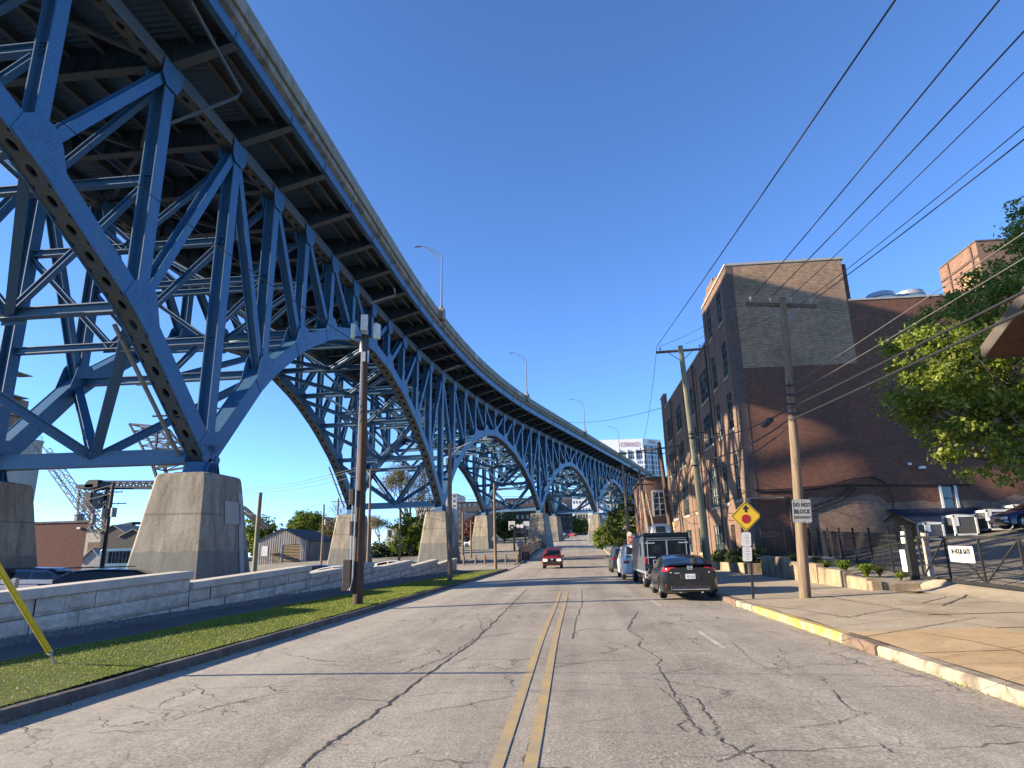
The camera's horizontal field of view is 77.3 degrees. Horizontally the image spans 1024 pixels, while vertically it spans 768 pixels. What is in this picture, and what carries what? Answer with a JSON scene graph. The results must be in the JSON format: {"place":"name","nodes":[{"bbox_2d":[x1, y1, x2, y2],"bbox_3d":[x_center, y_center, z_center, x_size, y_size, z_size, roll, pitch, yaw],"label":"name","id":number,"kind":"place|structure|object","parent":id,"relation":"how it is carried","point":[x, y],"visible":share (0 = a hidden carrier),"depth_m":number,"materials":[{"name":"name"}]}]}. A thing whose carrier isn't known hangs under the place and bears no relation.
{"place":"outdoors","nodes":[
{"label":"outdoors","id":0,"kind":"place"},
{"bbox_2d":[75,480,153,528],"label":"lift bridge","id":1,"kind":"structure","parent":0,"point":[89,485],"depth_m":201.49,"materials":[{"name":"black metal"}]},
{"bbox_2d":[98,548,131,568],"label":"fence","id":2,"kind":"object","parent":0,"point":[118,557],"visible":0.38,"depth_m":87.46,"materials":[{"name":"paint"}]},
{"bbox_2d":[0,570,461,644],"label":"gravel strip","id":3,"kind":"object","parent":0,"point":[81,629],"visible":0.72,"depth_m":16.32,"materials":[{"name":"gravel"}]},
{"bbox_2d":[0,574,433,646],"bbox_3d":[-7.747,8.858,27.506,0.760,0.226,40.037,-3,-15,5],"label":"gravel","id":4,"kind":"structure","parent":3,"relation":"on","point":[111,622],"depth_m":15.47,"materials":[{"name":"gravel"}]},
{"bbox_2d":[0,570,476,660],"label":"path","id":5,"kind":"structure","parent":0,"point":[17,650],"depth_m":14.51,"materials":[{"name":"concrete"}]},
{"bbox_2d":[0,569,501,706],"bbox_3d":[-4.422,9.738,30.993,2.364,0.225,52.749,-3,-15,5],"label":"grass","id":6,"kind":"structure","parent":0,"point":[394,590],"depth_m":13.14,"materials":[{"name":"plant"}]},
{"bbox_2d":[249,548,532,571],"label":"gravel lot","id":7,"kind":"structure","parent":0,"point":[489,554],"depth_m":94.50,"materials":[{"name":"gravel"}]},
{"bbox_2d":[81,548,116,569],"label":"canvas tent","id":8,"kind":"object","parent":7,"relation":"on","point":[91,557],"visible":0.22,"depth_m":94.98,"materials":[{"name":"fabric"}]},
{"bbox_2d":[97,482,126,568],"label":"utility pole","id":9,"kind":"object","parent":7,"relation":"on","point":[111,512],"visible":0.98,"depth_m":77.26,"materials":[{"name":"brown wood"}]},
{"bbox_2d":[371,542,418,556],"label":"dark hedge","id":10,"kind":"object","parent":7,"relation":"on","point":[381,551],"visible":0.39,"depth_m":110.37,"materials":[{"name":"green plant"}]},
{"bbox_2d":[378,462,452,535],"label":"leafless tree","id":11,"kind":"object","parent":7,"relation":"on","point":[391,478],"visible":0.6,"depth_m":117.59,"materials":[{"name":"brown plant"}]},
{"bbox_2d":[508,521,528,550],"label":"billboard","id":12,"kind":"object","parent":7,"relation":"on","point":[522,528],"visible":0.94,"depth_m":112.41,"materials":[{"name":"white metal"}]},
{"bbox_2d":[0,536,783,707],"bbox_3d":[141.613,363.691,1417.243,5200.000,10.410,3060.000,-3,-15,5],"label":"ground","id":13,"kind":"structure","parent":0,"point":[509,540],"depth_m":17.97,"materials":[{"name":"plant"}]},
{"bbox_2d":[7,371,43,499],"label":"grain silo","id":14,"kind":"object","parent":13,"relation":"on","point":[28,477],"visible":0.09,"depth_m":168.45,"materials":[{"name":"concrete"}]},
{"bbox_2d":[0,563,55,662],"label":"guy wire","id":15,"kind":"object","parent":13,"relation":"attached to","point":[23,608],"visible":0.98,"depth_m":9.22,"materials":[{"name":"yellow plastic"}]},
{"bbox_2d":[35,513,96,570],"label":"brick shed","id":16,"kind":"structure","parent":13,"relation":"on","point":[60,543],"depth_m":64.77,"materials":[{"name":"brick"}]},
{"bbox_2d":[0,558,457,641],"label":"stone wall","id":17,"kind":"structure","parent":13,"relation":"on","point":[52,607],"depth_m":16.54,"materials":[{"name":"concrete"}]},
{"bbox_2d":[245,514,283,551],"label":"bushy tree","id":18,"kind":"object","parent":13,"relation":"on","point":[250,531],"visible":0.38,"depth_m":125.86,"materials":[{"name":"green plant"}]},
{"bbox_2d":[284,509,326,530],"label":"bushy tree","id":19,"kind":"object","parent":13,"relation":"on","point":[308,520],"visible":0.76,"depth_m":140.52,"materials":[{"name":"green plant"}]},
{"bbox_2d":[327,514,371,565],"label":"bridge pier","id":20,"kind":"structure","parent":13,"relation":"on","point":[339,552],"depth_m":79.36,"materials":[{"name":"concrete"}]},
{"bbox_2d":[342,314,380,610],"bbox_3d":[-5.092,2.496,21.298,0.953,10.010,0.694,-10,-17,30],"label":"utility pole","id":21,"kind":"object","parent":13,"relation":"on","point":[350,582],"visible":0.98,"depth_m":20.93,"materials":[{"name":"brown wood"}]},
{"bbox_2d":[56,117,359,344],"bbox_3d":[-10.666,-5.369,22.576,11.246,8.527,0.033,1,-15,-7],"label":"overhead cable","id":22,"kind":"object","parent":21,"relation":"attached to","point":[205,236],"visible":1,"depth_m":22.50,"materials":[{"name":"rubber"}]},
{"bbox_2d":[367,511,392,545],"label":"leafless tree","id":23,"kind":"object","parent":13,"relation":"on","point":[375,523],"visible":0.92,"depth_m":118.77,"materials":[{"name":"brown plant"}]},
{"bbox_2d":[384,510,423,555],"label":"bushy tree","id":24,"kind":"object","parent":13,"relation":"on","point":[410,530],"visible":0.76,"depth_m":108.25,"materials":[{"name":"green plant"}]},
{"bbox_2d":[417,511,460,562],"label":"bridge pier","id":25,"kind":"structure","parent":13,"relation":"on","point":[433,543],"depth_m":77.09,"materials":[{"name":"concrete"}]},
{"bbox_2d":[446,438,493,583],"bbox_3d":[-2.280,7.033,35.109,2.777,8.080,0.394,-4,-15,12],"label":"street light","id":26,"kind":"object","parent":13,"relation":"on","point":[450,539],"visible":0.94,"depth_m":35.27,"materials":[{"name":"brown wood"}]},
{"bbox_2d":[457,501,507,539],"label":"apartment block","id":27,"kind":"structure","parent":13,"relation":"on","point":[467,506],"depth_m":258.34,"materials":[{"name":"brick"}]},
{"bbox_2d":[472,515,497,548],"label":"bridge pier","id":28,"kind":"structure","parent":13,"relation":"on","point":[483,532],"depth_m":127.33,"materials":[{"name":"concrete"}]},
{"bbox_2d":[490,512,522,541],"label":"bushy tree","id":29,"kind":"object","parent":13,"relation":"on","point":[502,526],"visible":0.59,"depth_m":175.37,"materials":[{"name":"green plant"}]},
{"bbox_2d":[504,498,547,537],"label":"apartment block","id":30,"kind":"structure","parent":13,"relation":"on","point":[521,516],"depth_m":270.90,"materials":[{"name":"brick"}]},
{"bbox_2d":[527,513,553,548],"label":"bridge pier","id":31,"kind":"structure","parent":13,"relation":"on","point":[540,528],"depth_m":123.62,"materials":[{"name":"concrete"}]},
{"bbox_2d":[0,0,656,515],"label":"viaduct","id":32,"kind":"object","parent":31,"relation":"on","point":[200,116],"visible":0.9,"depth_m":37.17,"materials":[{"name":"blue metal"}]},
{"bbox_2d":[549,516,563,541],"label":"bridge pier","id":33,"kind":"structure","parent":13,"relation":"on","point":[556,528],"depth_m":172.48,"materials":[{"name":"concrete"}]},
{"bbox_2d":[547,491,572,533],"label":"apartment block","id":34,"kind":"structure","parent":13,"relation":"on","point":[567,523],"depth_m":278.49,"materials":[{"name":"brick"}]},
{"bbox_2d":[572,515,588,534],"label":"bushy tree","id":35,"kind":"object","parent":13,"relation":"on","point":[579,524],"visible":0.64,"depth_m":279.49,"materials":[{"name":"green plant"}]},
{"bbox_2d":[577,439,660,492],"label":"office tower","id":36,"kind":"structure","parent":13,"relation":"on","point":[649,462],"depth_m":496.97,"materials":[{"name":"grey glass"}]},
{"bbox_2d":[632,476,667,535],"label":"brick house","id":37,"kind":"structure","parent":13,"relation":"on","point":[659,513],"depth_m":77.82,"materials":[{"name":"brick"}]},
{"bbox_2d":[653,492,665,515],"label":"window","id":38,"kind":"structure","parent":37,"relation":"in","point":[658,498],"depth_m":77.41,"materials":[{"name":"white paint"}]},
{"bbox_2d":[752,605,851,642],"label":"kerb","id":39,"kind":"structure","parent":13,"relation":"on","point":[832,633],"depth_m":13.37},
{"bbox_2d":[660,257,1023,560],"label":"brick factory","id":40,"kind":"structure","parent":13,"relation":"on","point":[863,466],"depth_m":41.45,"materials":[{"name":"red brick"}]},
{"bbox_2d":[709,466,718,506],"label":"window","id":41,"kind":"structure","parent":40,"relation":"in","point":[712,474],"depth_m":50.59,"materials":[{"name":"grey glass"}]},
{"bbox_2d":[887,507,979,523],"bbox_3d":[25.291,8.212,37.669,5.227,1.893,1.558,-3,-15,5],"label":"awning","id":42,"kind":"object","parent":40,"relation":"attached to","point":[919,515],"visible":0.45,"depth_m":38.19,"materials":[{"name":"blue metal"}]},
{"bbox_2d":[941,485,956,507],"bbox_3d":[26.479,6.919,38.800,0.750,1.500,0.100,-3,-15,5],"label":"window","id":43,"kind":"structure","parent":40,"relation":"in","point":[948,492],"depth_m":38.83,"materials":[{"name":"blue glass"}]},
{"bbox_2d":[938,238,1020,293],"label":"stair tower","id":44,"kind":"structure","parent":40,"relation":"on","point":[973,253],"depth_m":48.90,"materials":[{"name":"red brick"}]},
{"bbox_2d":[760,556,924,593],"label":"planter wall","id":45,"kind":"structure","parent":13,"relation":"on","point":[779,567],"depth_m":23.52,"materials":[{"name":"concrete"}]},
{"bbox_2d":[842,634,886,654],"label":"kerb","id":46,"kind":"structure","parent":13,"relation":"on","point":[867,645],"depth_m":10.57,"materials":[{"name":"concrete"}]},
{"bbox_2d":[877,646,1023,706],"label":"kerb","id":47,"kind":"structure","parent":13,"relation":"on","point":[1005,691],"depth_m":7.95,"materials":[{"name":"concrete"}]},
{"bbox_2d":[375,547,469,562],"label":"lot","id":48,"kind":"structure","parent":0,"point":[413,558],"depth_m":99.76,"materials":[{"name":"concrete"}]},
{"bbox_2d":[33,445,105,551],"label":"crane","id":49,"kind":"object","parent":48,"relation":"on","point":[93,545],"visible":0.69,"depth_m":132.32,"materials":[{"name":"metal"}]},
{"bbox_2d":[99,525,139,547],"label":"riverside shed","id":50,"kind":"structure","parent":48,"relation":"on","point":[115,531],"depth_m":122.63,"materials":[{"name":"metal"}]},
{"bbox_2d":[118,529,138,547],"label":"riverside shed","id":51,"kind":"structure","parent":48,"relation":"on","point":[127,539],"depth_m":115.92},
{"bbox_2d":[128,423,270,530],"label":"gantry","id":52,"kind":"object","parent":48,"relation":"on","point":[264,526],"visible":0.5,"depth_m":107.17,"materials":[{"name":"metal"}]},
{"bbox_2d":[257,528,331,563],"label":"metal shed","id":53,"kind":"structure","parent":48,"relation":"on","point":[284,545],"depth_m":105.94,"materials":[{"name":"metal"}]},
{"bbox_2d":[0,533,1023,767],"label":"road","id":54,"kind":"structure","parent":0,"point":[298,716],"depth_m":7.39,"materials":[{"name":"asphalt"}]},
{"bbox_2d":[0,569,507,724],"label":"kerb","id":55,"kind":"structure","parent":54,"relation":"on","point":[20,710],"depth_m":9.72,"materials":[{"name":"concrete"}]},
{"bbox_2d":[5,575,1023,724],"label":"weeds","id":56,"kind":"object","parent":54,"relation":"on","point":[490,575],"visible":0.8,"depth_m":10.33,"materials":[{"name":"green plant"}]},
{"bbox_2d":[20,585,1021,767],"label":"road crack","id":57,"kind":"object","parent":54,"relation":"on","point":[389,703],"visible":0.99,"depth_m":7.08,"materials":[{"name":"asphalt"}]},
{"bbox_2d":[489,555,573,767],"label":"lane marking","id":58,"kind":"object","parent":54,"relation":"on","point":[531,757],"visible":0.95,"depth_m":6.97,"materials":[{"name":"paint"}]},
{"bbox_2d":[541,549,563,568],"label":"moving car","id":59,"kind":"object","parent":54,"relation":"on","point":[553,556],"visible":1,"depth_m":58.43,"materials":[{"name":"red paint"}]},
{"bbox_2d":[614,544,632,579],"bbox_3d":[7.168,10.152,36.718,2.386,1.875,5.652,-3,-15,5],"label":"parked van","id":60,"kind":"object","parent":54,"relation":"on","point":[624,565],"visible":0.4,"depth_m":34.47,"materials":[{"name":"white paint"}]},
{"bbox_2d":[626,525,690,586],"bbox_3d":[6.718,8.107,30.273,2.220,2.600,7.520,-3,-15,5],"label":"panel truck","id":61,"kind":"object","parent":54,"relation":"on","point":[654,544],"visible":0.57,"depth_m":27.02,"materials":[{"name":"black paint"}]},
{"bbox_2d":[647,554,717,597],"bbox_3d":[5.998,6.790,22.804,2.154,1.414,4.700,-3,-15,6],"label":"parked car","id":62,"kind":"object","parent":54,"relation":"on","point":[682,573],"visible":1,"depth_m":20.67,"materials":[{"name":"black paint"}]},
{"bbox_2d":[0,0,1023,556],"label":"sky","id":63,"kind":"structure","parent":0,"point":[576,170],"materials":[{"name":"blue"}]},
{"bbox_2d":[587,534,616,552],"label":"pavement","id":64,"kind":"structure","parent":0,"point":[608,549],"depth_m":113.39,"materials":[{"name":"concrete"}]},
{"bbox_2d":[596,507,624,547],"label":"street tree","id":65,"kind":"object","parent":64,"relation":"on","point":[604,538],"visible":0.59,"depth_m":96.76,"materials":[{"name":"green plant"}]},
{"bbox_2d":[715,569,908,598],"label":"pavement","id":66,"kind":"structure","parent":0,"point":[766,587],"depth_m":22.49,"materials":[{"name":"concrete"}]},
{"bbox_2d":[626,470,654,532],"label":"utility pole","id":67,"kind":"object","parent":66,"relation":"on","point":[639,475],"visible":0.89,"depth_m":66.27,"materials":[{"name":"brown wood"}]},
{"bbox_2d":[618,442,683,531],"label":"utility pole","id":68,"kind":"object","parent":66,"relation":"on","point":[665,490],"visible":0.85,"depth_m":50.29,"materials":[{"name":"brown wood"}]},
{"bbox_2d":[656,344,719,563],"bbox_3d":[10.091,4.042,33.189,4.533,12.301,1.662,8,-17,-32],"label":"utility pole","id":69,"kind":"object","parent":66,"relation":"on","point":[706,552],"visible":0.91,"depth_m":32.31,"materials":[{"name":"brown wood"}]},
{"bbox_2d":[657,0,895,345],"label":"overhead cable","id":70,"kind":"object","parent":69,"relation":"attached to","point":[872,33],"visible":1,"depth_m":12.15,"materials":[{"name":"rubber"}]},
{"bbox_2d":[732,502,759,599],"bbox_3d":[7.204,5.128,19.394,0.869,3.065,0.089,-2,-15,3],"label":"warning sign","id":71,"kind":"object","parent":66,"relation":"on","point":[746,516],"visible":0.98,"depth_m":19.62,"materials":[{"name":"yellow metal"}]},
{"bbox_2d":[742,532,751,560],"bbox_3d":[7.124,4.935,19.415,0.322,0.852,0.010,-2,-15,2],"label":"parking sign","id":72,"kind":"object","parent":71,"relation":"attached to","point":[746,541],"visible":1,"depth_m":19.41,"materials":[{"name":"metal"}]},
{"bbox_2d":[746,297,816,597],"bbox_3d":[8.736,1.914,20.180,1.614,9.876,2.379,12,-20,-41],"label":"utility pole","id":73,"kind":"object","parent":66,"relation":"on","point":[804,585],"visible":0.96,"depth_m":19.81,"materials":[{"name":"brown wood"}]},
{"bbox_2d":[792,499,811,522],"bbox_3d":[8.633,3.779,19.045,0.596,0.689,0.020,-1,-15,1],"label":"driveway sign","id":74,"kind":"object","parent":73,"relation":"attached to","point":[801,510],"visible":1,"depth_m":19.05,"materials":[{"name":"metal"}]},
{"bbox_2d":[754,0,999,294],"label":"overhead cable","id":75,"kind":"object","parent":73,"relation":"attached to","point":[969,36],"visible":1,"depth_m":11.54,"materials":[{"name":"rubber"}]},
{"bbox_2d":[772,30,1023,295],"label":"overhead cable","id":76,"kind":"object","parent":73,"relation":"attached to","point":[987,70],"visible":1,"depth_m":11.96,"materials":[{"name":"rubber"}]},
{"bbox_2d":[790,310,1023,420],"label":"overhead cable","id":77,"kind":"object","parent":73,"relation":"attached to","point":[949,346],"visible":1,"depth_m":12.21,"materials":[{"name":"rubber"}]},
{"bbox_2d":[790,290,1023,408],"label":"overhead cable","id":78,"kind":"object","parent":73,"relation":"attached to","point":[957,325],"visible":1,"depth_m":12.23,"materials":[{"name":"rubber"}]},
{"bbox_2d":[792,233,1023,384],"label":"overhead cable","id":79,"kind":"object","parent":73,"relation":"attached to","point":[920,301],"visible":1,"depth_m":12.49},
{"bbox_2d":[793,72,1023,294],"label":"overhead cable","id":80,"kind":"object","parent":73,"relation":"attached to","point":[922,171],"visible":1,"depth_m":12.66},
{"bbox_2d":[794,258,1023,393],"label":"overhead cable","id":81,"kind":"object","parent":73,"relation":"attached to","point":[920,320],"visible":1,"depth_m":13.06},
{"bbox_2d":[810,126,1023,297],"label":"overhead cable","id":82,"kind":"object","parent":73,"relation":"attached to","point":[928,204],"visible":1,"depth_m":13.43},
{"bbox_2d":[815,139,1023,298],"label":"overhead cable","id":83,"kind":"object","parent":73,"relation":"attached to","point":[931,211],"visible":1,"depth_m":13.63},
{"bbox_2d":[743,597,1023,685],"bbox_3d":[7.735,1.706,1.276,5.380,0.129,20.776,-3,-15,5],"label":"driveway","id":84,"kind":"structure","parent":0,"point":[1008,664],"depth_m":9.57,"materials":[{"name":"beige concrete"}]},
{"bbox_2d":[744,593,1023,632],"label":"pavement","id":85,"kind":"structure","parent":0,"point":[994,616],"depth_m":14.16,"materials":[{"name":"concrete"}]},
{"bbox_2d":[742,595,1022,691],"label":"pavement crack","id":86,"kind":"object","parent":85,"relation":"on","point":[911,628],"visible":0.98,"depth_m":12.12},
{"bbox_2d":[755,556,1021,582],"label":"planter soil","id":87,"kind":"structure","parent":0,"point":[885,577],"depth_m":22.44,"materials":[{"name":"soil"}]},
{"bbox_2d":[900,525,919,579],"bbox_3d":[13.234,5.615,21.248,0.260,1.810,0.260,-3,-15,5],"label":"gate post","id":88,"kind":"object","parent":87,"relation":"on","point":[911,557],"visible":0.82,"depth_m":21.18,"materials":[{"name":"metal"}]},
{"bbox_2d":[810,527,1023,579],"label":"side lot","id":89,"kind":"structure","parent":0,"point":[1017,531],"depth_m":28.46,"materials":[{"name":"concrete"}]},
{"bbox_2d":[760,527,920,577],"bbox_3d":[15.428,7.618,29.694,2.690,2.378,17.490,-3,-15,5],"label":"iron fence","id":90,"kind":"object","parent":89,"relation":"on","point":[828,543],"visible":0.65,"depth_m":28.47,"materials":[{"name":"metal"}]},
{"bbox_2d":[916,521,946,539],"bbox_3d":[23.366,8.195,35.704,1.010,1.010,0.900,-3,-15,5],"label":"cooling unit","id":91,"kind":"object","parent":89,"relation":"on","point":[934,528],"visible":0.73,"depth_m":35.35,"materials":[{"name":"white paint"}]},
{"bbox_2d":[868,195,1023,492],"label":"maple tree","id":92,"kind":"object","parent":89,"relation":"on","point":[942,387],"visible":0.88,"depth_m":23.05,"materials":[{"name":"green plant"}]},
{"bbox_2d":[941,514,979,535],"bbox_3d":[25.012,7.865,35.728,1.260,1.160,1.100,-3,-15,5],"label":"cooling unit","id":93,"kind":"object","parent":89,"relation":"on","point":[960,525],"visible":0.97,"depth_m":35.28,"materials":[{"name":"white paint"}]},
{"bbox_2d":[974,509,1013,530],"bbox_3d":[26.858,7.575,35.722,1.260,1.160,1.100,-3,-15,5],"label":"cooling unit","id":94,"kind":"object","parent":89,"relation":"on","point":[982,516],"visible":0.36,"depth_m":35.48,"materials":[{"name":"white paint"}]},
{"bbox_2d":[980,287,1023,358],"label":"timber house","id":95,"kind":"structure","parent":89,"relation":"on","point":[1005,340],"depth_m":17.01,"materials":[{"name":"brown"}]},
{"bbox_2d":[986,503,1023,529],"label":"parked car","id":96,"kind":"object","parent":89,"relation":"on","point":[1007,519],"visible":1,"depth_m":33.13,"materials":[{"name":"blue paint"}]},
{"bbox_2d":[908,576,1023,603],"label":"driveway","id":97,"kind":"structure","parent":0,"point":[989,593],"depth_m":17.72,"materials":[{"name":"concrete"}]},
{"bbox_2d":[915,536,1023,590],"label":"driveway gate","id":98,"kind":"structure","parent":97,"relation":"on","point":[1018,541],"depth_m":17.89,"materials":[{"name":"metal"}]},
{"bbox_2d":[948,546,974,562],"bbox_3d":[13.074,4.958,18.637,0.013,0.484,1.250,-3,-15,5],"label":"gate sign","id":99,"kind":"object","parent":98,"relation":"attached to","point":[964,554],"visible":1,"depth_m":18.60,"materials":[{"name":"white paint"}]},
{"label":"parking lot","id":100,"kind":"structure","parent":0,"visible":0},
{"bbox_2d":[0,481,36,568],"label":"bridge pier","id":101,"kind":"structure","parent":100,"relation":"on","point":[17,536],"depth_m":33.07,"materials":[{"name":"concrete"}]},
{"bbox_2d":[0,578,52,588],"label":"guard rail","id":102,"kind":"object","parent":100,"relation":"on","point":[16,582],"visible":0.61,"depth_m":15.32,"materials":[{"name":"metal"}]},
{"bbox_2d":[0,567,71,589],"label":"parked car","id":103,"kind":"object","parent":100,"relation":"on","point":[48,573],"visible":0.2,"depth_m":31.45,"materials":[{"name":"blue paint"}]},
{"bbox_2d":[47,566,152,584],"bbox_3d":[-15.422,7.516,22.946,4.802,1.845,2.210,4,-15,-18],"label":"parked car","id":104,"kind":"object","parent":100,"relation":"on","point":[83,575],"visible":0.13,"depth_m":22.65,"materials":[{"name":"black paint"}]},
{"bbox_2d":[126,472,249,579],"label":"bridge pier","id":105,"kind":"structure","parent":100,"relation":"on","point":[193,521],"depth_m":29.89,"materials":[{"name":"concrete"}]},
{"bbox_2d":[252,492,262,571],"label":"utility pole","id":106,"kind":"object","parent":100,"relation":"on","point":[256,543],"visible":0.75,"depth_m":42.60,"materials":[{"name":"brown wood"}]},
{"bbox_2d":[366,467,380,561],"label":"utility pole","id":107,"kind":"object","parent":100,"relation":"on","point":[369,518],"visible":0.71,"depth_m":58.36,"materials":[{"name":"brown wood"}]},
{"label":"lawn","id":108,"kind":"structure","parent":0,"visible":0},
{"bbox_2d":[606,492,636,544],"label":"street tree","id":109,"kind":"object","parent":108,"relation":"on","point":[623,533],"visible":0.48,"depth_m":93.78,"materials":[{"name":"green plant"}]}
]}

